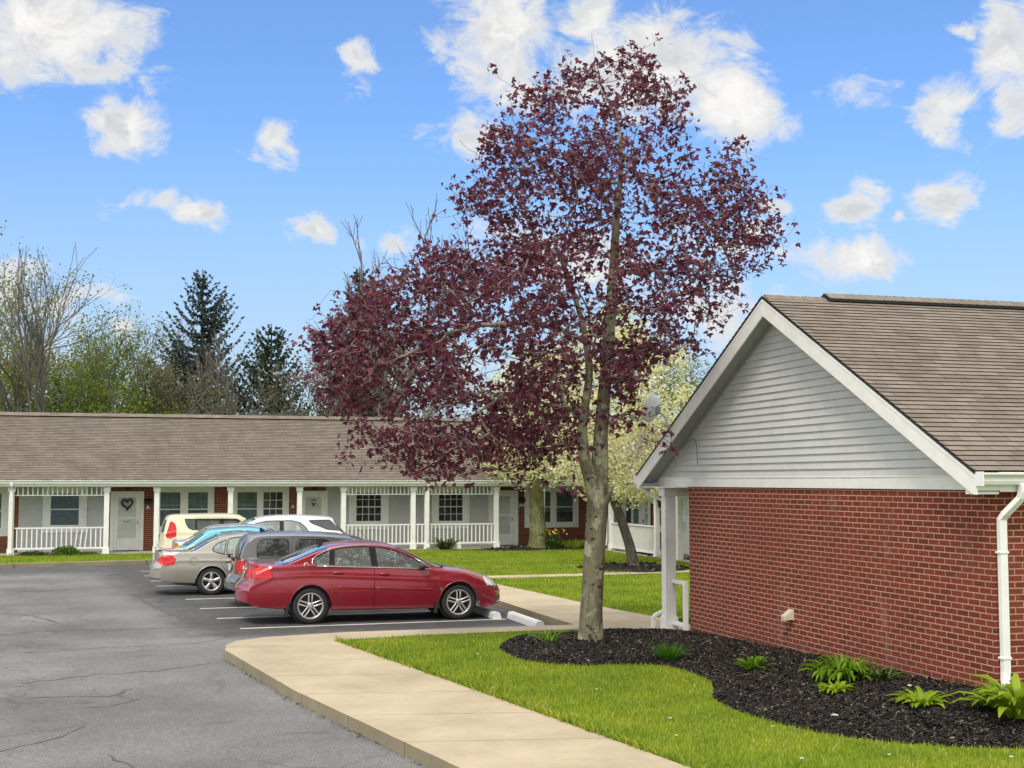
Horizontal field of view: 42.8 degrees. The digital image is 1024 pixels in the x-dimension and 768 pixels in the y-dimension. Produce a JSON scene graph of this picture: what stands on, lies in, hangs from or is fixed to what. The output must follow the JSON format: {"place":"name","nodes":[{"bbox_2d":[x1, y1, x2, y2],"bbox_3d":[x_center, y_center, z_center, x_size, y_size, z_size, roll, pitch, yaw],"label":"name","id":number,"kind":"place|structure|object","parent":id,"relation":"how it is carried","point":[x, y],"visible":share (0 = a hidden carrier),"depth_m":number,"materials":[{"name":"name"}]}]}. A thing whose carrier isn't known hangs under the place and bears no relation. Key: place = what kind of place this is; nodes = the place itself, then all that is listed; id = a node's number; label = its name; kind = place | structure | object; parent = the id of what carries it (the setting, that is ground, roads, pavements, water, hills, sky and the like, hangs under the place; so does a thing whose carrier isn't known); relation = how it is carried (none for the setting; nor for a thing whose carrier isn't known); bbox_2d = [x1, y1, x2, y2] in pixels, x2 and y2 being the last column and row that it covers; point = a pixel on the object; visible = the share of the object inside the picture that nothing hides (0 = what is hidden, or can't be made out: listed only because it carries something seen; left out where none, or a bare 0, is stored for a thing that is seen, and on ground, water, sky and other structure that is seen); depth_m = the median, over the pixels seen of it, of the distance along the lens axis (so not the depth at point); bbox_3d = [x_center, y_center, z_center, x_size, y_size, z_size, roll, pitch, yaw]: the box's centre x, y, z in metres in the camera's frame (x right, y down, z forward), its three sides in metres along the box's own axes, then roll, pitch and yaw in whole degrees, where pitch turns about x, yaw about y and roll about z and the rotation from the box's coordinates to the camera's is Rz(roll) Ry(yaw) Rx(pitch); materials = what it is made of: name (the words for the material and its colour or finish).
{"place":"outdoors","nodes":[
{"label":"outdoors","id":0,"kind":"place"},
{"bbox_2d":[0,553,153,563],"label":"lawn","id":1,"kind":"structure","parent":0,"point":[72,559],"depth_m":41.52,"materials":[{"name":"green plant"}]},
{"bbox_2d":[15,550,49,555],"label":"ground shrub","id":2,"kind":"object","parent":1,"relation":"on","point":[32,553],"visible":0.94,"depth_m":43.31,"materials":[{"name":"green plant"}]},
{"bbox_2d":[50,545,81,555],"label":"boxwood shrub","id":3,"kind":"object","parent":1,"relation":"on","point":[69,550],"visible":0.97,"depth_m":43.51,"materials":[{"name":"green plant"}]},
{"bbox_2d":[80,551,99,554],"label":"ground shrub","id":4,"kind":"object","parent":1,"relation":"on","point":[87,552],"visible":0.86,"depth_m":43.87,"materials":[{"name":"green plant"}]},
{"bbox_2d":[0,564,550,767],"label":"parking lot","id":5,"kind":"structure","parent":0,"point":[214,714],"depth_m":17.15,"materials":[{"name":"grey asphalt"}]},
{"bbox_2d":[4,613,57,622],"bbox_3d":[-9.457,4.488,25.277,3.450,0.001,0.415,-4,-6,41],"label":"crack filler","id":6,"kind":"object","parent":5,"relation":"on","point":[38,617],"visible":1,"depth_m":24.83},
{"bbox_2d":[1,724,86,750],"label":"crack filler","id":7,"kind":"object","parent":5,"relation":"on","point":[48,739],"visible":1,"depth_m":13.28,"materials":[{"name":"grey asphalt"}]},
{"bbox_2d":[0,559,152,567],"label":"kerb","id":8,"kind":"structure","parent":5,"relation":"on","point":[66,564],"depth_m":40.01,"materials":[{"name":"concrete"}]},
{"bbox_2d":[29,688,132,698],"bbox_3d":[-5.175,3.797,15.915,1.360,0.001,0.456,3,-5,-36],"label":"crack filler","id":9,"kind":"object","parent":5,"relation":"on","point":[122,692],"visible":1,"depth_m":15.86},
{"bbox_2d":[108,754,134,767],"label":"crack filler","id":10,"kind":"object","parent":5,"relation":"on","point":[114,759],"visible":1,"depth_m":12.21,"materials":[{"name":"grey asphalt"}]},
{"bbox_2d":[21,661,224,683],"bbox_3d":[-5.189,3.942,17.885,3.055,0.001,0.312,4,-6,-40],"label":"crack filler","id":11,"kind":"object","parent":5,"relation":"on","point":[122,673],"visible":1,"depth_m":17.66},
{"bbox_2d":[23,633,244,652],"bbox_3d":[-5.807,4.164,20.886,3.928,0.001,0.713,4,-6,-41],"label":"crack filler","id":12,"kind":"object","parent":5,"relation":"on","point":[146,645],"visible":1,"depth_m":20.89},
{"bbox_2d":[156,513,246,547],"bbox_3d":[-8.642,4.731,39.548,4.120,1.664,2.105,1,-4,-16],"label":"wagon","id":13,"kind":"object","parent":5,"relation":"on","point":[179,526],"visible":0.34,"depth_m":38.54,"materials":[{"name":"beige paint"}]},
{"bbox_2d":[149,531,256,594],"bbox_3d":[-6.045,4.232,31.132,5.000,1.439,2.155,1,-4,-16],"label":"sedan","id":14,"kind":"object","parent":5,"relation":"on","point":[202,565],"visible":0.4,"depth_m":29.94,"materials":[{"name":"beige paint"}]},
{"bbox_2d":[174,526,270,585],"bbox_3d":[-6.785,4.402,33.671,4.000,1.474,2.009,1,-4,-16],"label":"hatchback","id":15,"kind":"object","parent":5,"relation":"on","point":[201,536],"visible":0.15,"depth_m":32.94,"materials":[{"name":"teal paint"}]},
{"bbox_2d":[171,519,275,547],"bbox_3d":[-7.003,4.481,35.690,4.550,1.614,2.044,1,-4,-16],"label":"sedan","id":16,"kind":"object","parent":5,"relation":"on","point":[176,542],"visible":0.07,"depth_m":35.09,"materials":[{"name":"silver metal"}]},
{"bbox_2d":[226,514,345,538],"bbox_3d":[-7.037,4.614,37.863,4.680,1.669,2.113,1,-4,-16],"label":"sport utility car","id":17,"kind":"object","parent":5,"relation":"on","point":[305,522],"visible":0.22,"depth_m":37.52,"materials":[{"name":"white paint"}]},
{"bbox_2d":[224,528,406,590],"bbox_3d":[-3.940,3.912,28.240,4.420,1.653,2.121,1,-4,-16],"label":"wagon","id":18,"kind":"object","parent":5,"relation":"on","point":[262,544],"visible":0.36,"depth_m":27.34,"materials":[{"name":"grey paint"}]},
{"bbox_2d":[217,611,431,618],"bbox_3d":[-3.103,4.516,25.669,5.289,0.001,0.122,1,-4,-19],"label":"parking line","id":19,"kind":"object","parent":5,"relation":"on","point":[329,614],"visible":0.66,"depth_m":25.56,"materials":[{"name":"paint"}]},
{"bbox_2d":[226,662,427,767],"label":"litter","id":20,"kind":"object","parent":5,"relation":"on","point":[324,716],"visible":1,"depth_m":14.07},
{"bbox_2d":[234,540,499,623],"bbox_3d":[-2.742,3.749,25.108,5.070,1.515,2.161,1,-4,-16],"label":"sedan","id":21,"kind":"object","parent":5,"relation":"on","point":[303,586],"visible":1,"depth_m":24.24,"materials":[{"name":"red paint"}]},
{"bbox_2d":[240,619,501,628],"bbox_3d":[-2.465,4.387,23.925,4.960,0.001,0.125,1,-4,-19],"label":"parking line","id":22,"kind":"object","parent":5,"relation":"on","point":[372,623],"visible":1,"depth_m":23.95,"materials":[{"name":"paint"}]},
{"bbox_2d":[473,604,500,618],"bbox_3d":[-0.532,4.447,25.570,0.170,0.128,1.800,1,-4,-16],"label":"wheel stop","id":23,"kind":"object","parent":5,"relation":"on","point":[486,612],"visible":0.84,"depth_m":25.17,"materials":[{"name":"white paint"}]},
{"bbox_2d":[507,611,543,625],"bbox_3d":[0.243,4.335,24.055,0.170,0.128,1.850,1,-4,-16],"label":"wheel stop","id":24,"kind":"object","parent":5,"relation":"on","point":[521,618],"visible":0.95,"depth_m":23.92,"materials":[{"name":"white paint"}]},
{"bbox_2d":[225,625,689,767],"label":"sidewalk","id":25,"kind":"structure","parent":0,"point":[425,719],"depth_m":14.23,"materials":[{"name":"concrete"}]},
{"bbox_2d":[0,0,1023,420],"label":"sky","id":26,"kind":"structure","parent":0,"point":[234,141],"materials":[{"name":"blue"}]},
{"bbox_2d":[383,548,689,623],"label":"lawn","id":27,"kind":"structure","parent":0,"point":[680,618],"depth_m":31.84,"materials":[{"name":"green plant"}]},
{"bbox_2d":[429,537,464,549],"bbox_3d":[-2.438,5.749,47.223,1.366,0.526,1.392,1,-4,-16],"label":"yucca","id":28,"kind":"object","parent":27,"relation":"on","point":[445,544],"visible":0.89,"depth_m":47.02,"materials":[{"name":"green plant"}]},
{"bbox_2d":[470,547,583,550],"bbox_3d":[0.857,5.967,47.444,5.717,0.121,1.942,1,-4,-16],"label":"mulch bed","id":29,"kind":"object","parent":27,"relation":"on","point":[530,548],"visible":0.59,"depth_m":46.86,"materials":[{"name":"black wood"}]},
{"bbox_2d":[545,528,566,548],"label":"flowering shrub","id":30,"kind":"object","parent":29,"relation":"on","point":[554,540],"visible":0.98,"depth_m":47.21,"materials":[{"name":"green plant"}]},
{"bbox_2d":[561,539,584,547],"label":"ground shrub","id":31,"kind":"object","parent":29,"relation":"on","point":[574,543],"visible":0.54,"depth_m":47.75,"materials":[{"name":"green plant"}]},
{"bbox_2d":[466,339,631,547],"bbox_3d":[1.437,2.161,47.630,5.951,7.825,5.876,-4,-6,43],"label":"pear tree","id":32,"kind":"object","parent":27,"relation":"on","point":[537,534],"visible":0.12,"depth_m":47.21,"materials":[{"name":"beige plant"}]},
{"bbox_2d":[466,544,689,572],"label":"mulch chips","id":33,"kind":"object","parent":27,"relation":"on","point":[646,563],"visible":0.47,"depth_m":38.04,"materials":[{"name":"black wood"}]},
{"bbox_2d":[513,294,697,565],"bbox_3d":[3.128,1.357,37.316,6.244,7.891,5.224,1,-4,-16],"label":"pear tree","id":34,"kind":"object","parent":27,"relation":"on","point":[631,552],"visible":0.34,"depth_m":36.92,"materials":[{"name":"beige plant"}]},
{"bbox_2d":[579,564,689,571],"bbox_3d":[3.540,5.223,37.420,3.463,0.130,4.348,1,-4,-16],"label":"mulch bed","id":35,"kind":"object","parent":27,"relation":"on","point":[633,569],"visible":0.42,"depth_m":36.38,"materials":[{"name":"black wood"}]},
{"bbox_2d":[493,584,659,628],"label":"sidewalk","id":36,"kind":"structure","parent":0,"point":[551,610],"depth_m":25.08,"materials":[{"name":"concrete"}]},
{"bbox_2d":[488,570,689,577],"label":"footpath","id":37,"kind":"structure","parent":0,"point":[549,575],"depth_m":34.29,"materials":[{"name":"concrete"}]},
{"bbox_2d":[334,628,1023,767],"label":"lawn","id":38,"kind":"structure","parent":0,"point":[769,738],"depth_m":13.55,"materials":[{"name":"green plant"}]},
{"bbox_2d":[284,32,800,640],"bbox_3d":[0.449,-0.719,20.089,7.701,9.434,4.933,1,-4,-16],"label":"maple tree","id":39,"kind":"object","parent":38,"relation":"on","point":[526,394],"visible":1,"depth_m":19.51,"materials":[{"name":"purple plant"}]},
{"bbox_2d":[500,627,1023,748],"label":"mulch bed","id":40,"kind":"object","parent":38,"relation":"on","point":[892,722],"visible":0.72,"depth_m":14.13,"materials":[{"name":"black wood"}]},
{"bbox_2d":[527,628,572,641],"bbox_3d":[0.535,3.790,19.710,0.791,0.218,0.785,1,-4,-16],"label":"lily clump","id":41,"kind":"object","parent":40,"relation":"on","point":[546,638],"visible":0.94,"depth_m":19.64,"materials":[{"name":"green plant"}]},
{"bbox_2d":[648,642,689,659],"bbox_3d":[2.157,3.660,17.957,0.727,0.260,0.678,1,-4,-16],"label":"grass clump","id":42,"kind":"object","parent":40,"relation":"on","point":[667,652],"visible":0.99,"depth_m":17.87,"materials":[{"name":"green plant"}]},
{"bbox_2d":[736,655,775,669],"bbox_3d":[3.049,3.530,16.555,0.487,0.232,0.568,1,-4,-16],"label":"lily clump","id":43,"kind":"object","parent":40,"relation":"on","point":[752,663],"visible":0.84,"depth_m":16.48,"materials":[{"name":"green plant"}]},
{"bbox_2d":[812,680,857,693],"bbox_3d":[3.607,3.366,14.497,0.536,0.128,0.529,2,-5,-24],"label":"lily clump","id":44,"kind":"object","parent":40,"relation":"on","point":[843,686],"visible":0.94,"depth_m":14.46,"materials":[{"name":"green plant"}]},
{"bbox_2d":[797,651,890,683],"bbox_3d":[3.862,3.294,15.191,0.994,0.301,0.927,1,-4,-16],"label":"lily clump","id":45,"kind":"object","parent":40,"relation":"on","point":[845,668],"visible":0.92,"depth_m":15.04,"materials":[{"name":"green plant"}]},
{"bbox_2d":[855,664,909,682],"bbox_3d":[4.212,3.313,14.942,0.606,0.184,0.631,1,-4,-16],"label":"lily clump","id":46,"kind":"object","parent":40,"relation":"on","point":[883,676],"visible":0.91,"depth_m":14.88,"materials":[{"name":"green plant"}]},
{"bbox_2d":[886,686,954,707],"bbox_3d":[4.236,3.242,13.513,0.624,0.175,0.658,1,-4,-16],"label":"lily clump","id":47,"kind":"object","parent":40,"relation":"on","point":[918,697],"visible":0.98,"depth_m":13.49,"materials":[{"name":"green plant"}]},
{"bbox_2d":[946,673,1023,718],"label":"hosta","id":48,"kind":"object","parent":40,"relation":"on","point":[1009,702],"visible":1,"depth_m":12.85,"materials":[{"name":"green plant"}]},
{"label":"ground","id":49,"kind":"structure","parent":0,"visible":0},
{"bbox_2d":[0,220,81,411],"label":"bare tree","id":50,"kind":"object","parent":49,"relation":"on","point":[17,404],"visible":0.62,"depth_m":61.57,"materials":[{"name":"grey plant"}]},
{"bbox_2d":[0,243,99,411],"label":"bare tree","id":51,"kind":"object","parent":49,"relation":"on","point":[40,375],"visible":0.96,"depth_m":56.45,"materials":[{"name":"grey plant"}]},
{"bbox_2d":[0,346,100,412],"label":"bare tree","id":52,"kind":"object","parent":49,"relation":"on","point":[49,400],"visible":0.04,"depth_m":63.94,"materials":[{"name":"green plant"}]},
{"bbox_2d":[0,264,132,412],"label":"bare tree","id":53,"kind":"object","parent":49,"relation":"on","point":[67,329],"visible":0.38,"depth_m":70.27,"materials":[{"name":"grey plant"}]},
{"bbox_2d":[3,299,146,412],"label":"bare tree","id":54,"kind":"object","parent":49,"relation":"on","point":[95,354],"visible":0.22,"depth_m":74.44,"materials":[{"name":"green plant"}]},
{"bbox_2d":[26,311,181,412],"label":"bare tree","id":55,"kind":"object","parent":49,"relation":"on","point":[95,391],"visible":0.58,"depth_m":65.02,"materials":[{"name":"green plant"}]},
{"bbox_2d":[76,352,191,413],"bbox_3d":[-17.908,2.826,60.209,6.150,8.562,6.325,1,-4,-16],"label":"bare tree","id":56,"kind":"object","parent":49,"relation":"on","point":[132,403],"visible":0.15,"depth_m":59.28,"materials":[{"name":"green plant"}]},
{"bbox_2d":[114,316,198,413],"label":"bare tree","id":57,"kind":"object","parent":49,"relation":"on","point":[166,342],"visible":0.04,"depth_m":75.79,"materials":[{"name":"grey plant"}]},
{"bbox_2d":[104,343,248,414],"bbox_3d":[-15.848,2.749,61.312,6.461,8.890,6.102,3,-5,-31],"label":"bare tree","id":58,"kind":"object","parent":49,"relation":"on","point":[161,393],"visible":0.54,"depth_m":60.54,"materials":[{"name":"grey plant"}]},
{"bbox_2d":[146,269,269,414],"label":"spruce tree","id":59,"kind":"object","parent":49,"relation":"on","point":[183,359],"visible":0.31,"depth_m":66.09,"materials":[{"name":"green plant"}]},
{"bbox_2d":[175,330,320,415],"bbox_3d":[-13.040,2.415,64.206,6.881,10.093,4.841,1,-4,-16],"label":"bare tree","id":60,"kind":"object","parent":49,"relation":"on","point":[220,385],"visible":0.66,"depth_m":63.30,"materials":[{"name":"grey plant"}]},
{"bbox_2d":[225,324,315,415],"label":"spruce tree","id":61,"kind":"object","parent":49,"relation":"on","point":[267,353],"visible":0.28,"depth_m":69.96,"materials":[{"name":"green plant"}]},
{"bbox_2d":[237,354,360,415],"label":"bare tree","id":62,"kind":"object","parent":49,"relation":"on","point":[288,391],"visible":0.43,"depth_m":66.10,"materials":[{"name":"grey plant"}]},
{"bbox_2d":[0,412,663,555],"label":"apartment building","id":63,"kind":"structure","parent":49,"relation":"on","point":[72,479],"depth_m":47.49,"materials":[{"name":"brick"}]},
{"bbox_2d":[0,487,8,535],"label":"window","id":64,"kind":"structure","parent":63,"relation":"in","point":[4,494],"depth_m":45.17,"materials":[{"name":"white plastic"}]},
{"bbox_2d":[42,487,86,532],"bbox_3d":[-15.633,4.386,45.707,1.470,1.620,0.035,1,-4,-16],"label":"window","id":65,"kind":"structure","parent":63,"relation":"in","point":[58,511],"depth_m":45.71,"materials":[{"name":"white plastic"}]},
{"bbox_2d":[109,491,143,550],"bbox_3d":[-13.637,4.849,46.276,1.140,2.100,0.070,1,-4,-16],"label":"door","id":66,"kind":"structure","parent":63,"relation":"in","point":[126,536],"depth_m":46.29,"materials":[{"name":"white paint"}]},
{"bbox_2d":[120,498,133,510],"bbox_3d":[-13.638,4.272,46.285,0.479,0.460,0.103,1,-4,-16],"label":"door wreath","id":67,"kind":"object","parent":66,"relation":"attached to","point":[125,500],"depth_m":46.28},
{"bbox_2d":[159,487,213,533],"bbox_3d":[-11.706,4.523,46.880,1.990,1.720,0.037,1,-4,-16],"label":"window","id":68,"kind":"structure","parent":63,"relation":"in","point":[172,500],"depth_m":46.88,"materials":[{"name":"white plastic"}]},
{"bbox_2d":[233,487,288,529],"bbox_3d":[-9.191,4.577,47.609,2.110,1.720,0.037,1,-4,-16],"label":"window","id":69,"kind":"structure","parent":63,"relation":"in","point":[249,502],"depth_m":47.64,"materials":[{"name":"white plastic"}]},
{"bbox_2d":[302,491,327,515],"bbox_3d":[-7.327,4.985,48.118,1.070,2.100,0.045,1,-4,-16],"label":"door","id":70,"kind":"structure","parent":63,"relation":"in","point":[320,507],"depth_m":48.19,"materials":[{"name":"white paint"}]},
{"bbox_2d":[349,487,388,529],"bbox_3d":[-5.335,4.606,48.694,1.500,1.620,0.035,1,-4,-16],"label":"window","id":71,"kind":"structure","parent":63,"relation":"in","point":[363,509],"depth_m":48.70,"materials":[{"name":"white plastic"}]},
{"bbox_2d":[432,486,469,528],"bbox_3d":[-2.324,4.671,49.566,1.470,1.620,0.035,1,-4,-16],"label":"window","id":72,"kind":"structure","parent":63,"relation":"in","point":[446,509],"depth_m":49.56,"materials":[{"name":"white plastic"}]},
{"bbox_2d":[488,490,518,545],"bbox_3d":[-0.320,5.154,50.071,1.240,2.150,0.120,1,-4,-16],"label":"door","id":73,"kind":"structure","parent":63,"relation":"in","point":[508,499],"depth_m":50.15,"materials":[{"name":"white paint"}]},
{"bbox_2d":[524,486,578,527],"bbox_3d":[1.540,4.757,50.724,2.200,1.620,0.037,1,-4,-16],"label":"window","id":74,"kind":"structure","parent":63,"relation":"in","point":[560,511],"depth_m":50.79,"materials":[{"name":"white plastic"}]},
{"bbox_2d":[294,267,418,416],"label":"spruce tree","id":75,"kind":"object","parent":49,"relation":"on","point":[357,274],"visible":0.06,"depth_m":67.98,"materials":[{"name":"green plant"}]},
{"bbox_2d":[288,194,526,416],"bbox_3d":[-5.261,-0.591,61.379,10.273,15.674,13.138,1,-4,-16],"label":"bare tree","id":76,"kind":"object","parent":49,"relation":"on","point":[385,377],"visible":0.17,"depth_m":60.39,"materials":[{"name":"grey plant"}]},
{"bbox_2d":[297,295,651,417],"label":"bare tree","id":77,"kind":"object","parent":49,"relation":"on","point":[432,411],"visible":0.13,"depth_m":67.72,"materials":[{"name":"grey plant"}]},
{"bbox_2d":[579,422,689,562],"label":"apartment wing","id":78,"kind":"structure","parent":49,"relation":"on","point":[644,523],"depth_m":45.67,"materials":[{"name":"white wood"}]},
{"bbox_2d":[623,490,641,529],"bbox_3d":[4.479,4.604,48.662,0.037,1.620,1.850,1,-4,-16],"label":"window","id":79,"kind":"structure","parent":78,"relation":"in","point":[634,516],"depth_m":48.55,"materials":[{"name":"white plastic"}]},
{"bbox_2d":[641,491,650,549],"bbox_3d":[4.847,4.925,47.309,0.070,2.100,0.800,1,-4,-16],"label":"door","id":80,"kind":"structure","parent":78,"relation":"in","point":[646,511],"depth_m":47.34,"materials":[{"name":"white paint"}]},
{"bbox_2d":[675,496,689,554],"bbox_3d":[5.780,4.692,44.153,0.045,2.100,1.200,1,-4,-16],"label":"door","id":81,"kind":"structure","parent":78,"relation":"in","point":[685,499],"depth_m":43.99,"materials":[{"name":"white paint"}]},
{"bbox_2d":[634,328,715,418],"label":"bare tree","id":82,"kind":"object","parent":49,"relation":"on","point":[695,381],"visible":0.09,"depth_m":74.22,"materials":[{"name":"plant"}]},
{"bbox_2d":[634,293,1023,690],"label":"brick house","id":83,"kind":"structure","parent":49,"relation":"on","point":[851,483],"depth_m":16.93,"materials":[{"name":"red brick"}]},
{"bbox_2d":[629,395,697,463],"bbox_3d":[2.494,0.742,21.363,1.157,1.142,0.440,-1,-4,18],"label":"satellite dish","id":84,"kind":"object","parent":83,"relation":"attached to","point":[652,401],"visible":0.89,"depth_m":21.38,"materials":[{"name":"grey metal"}]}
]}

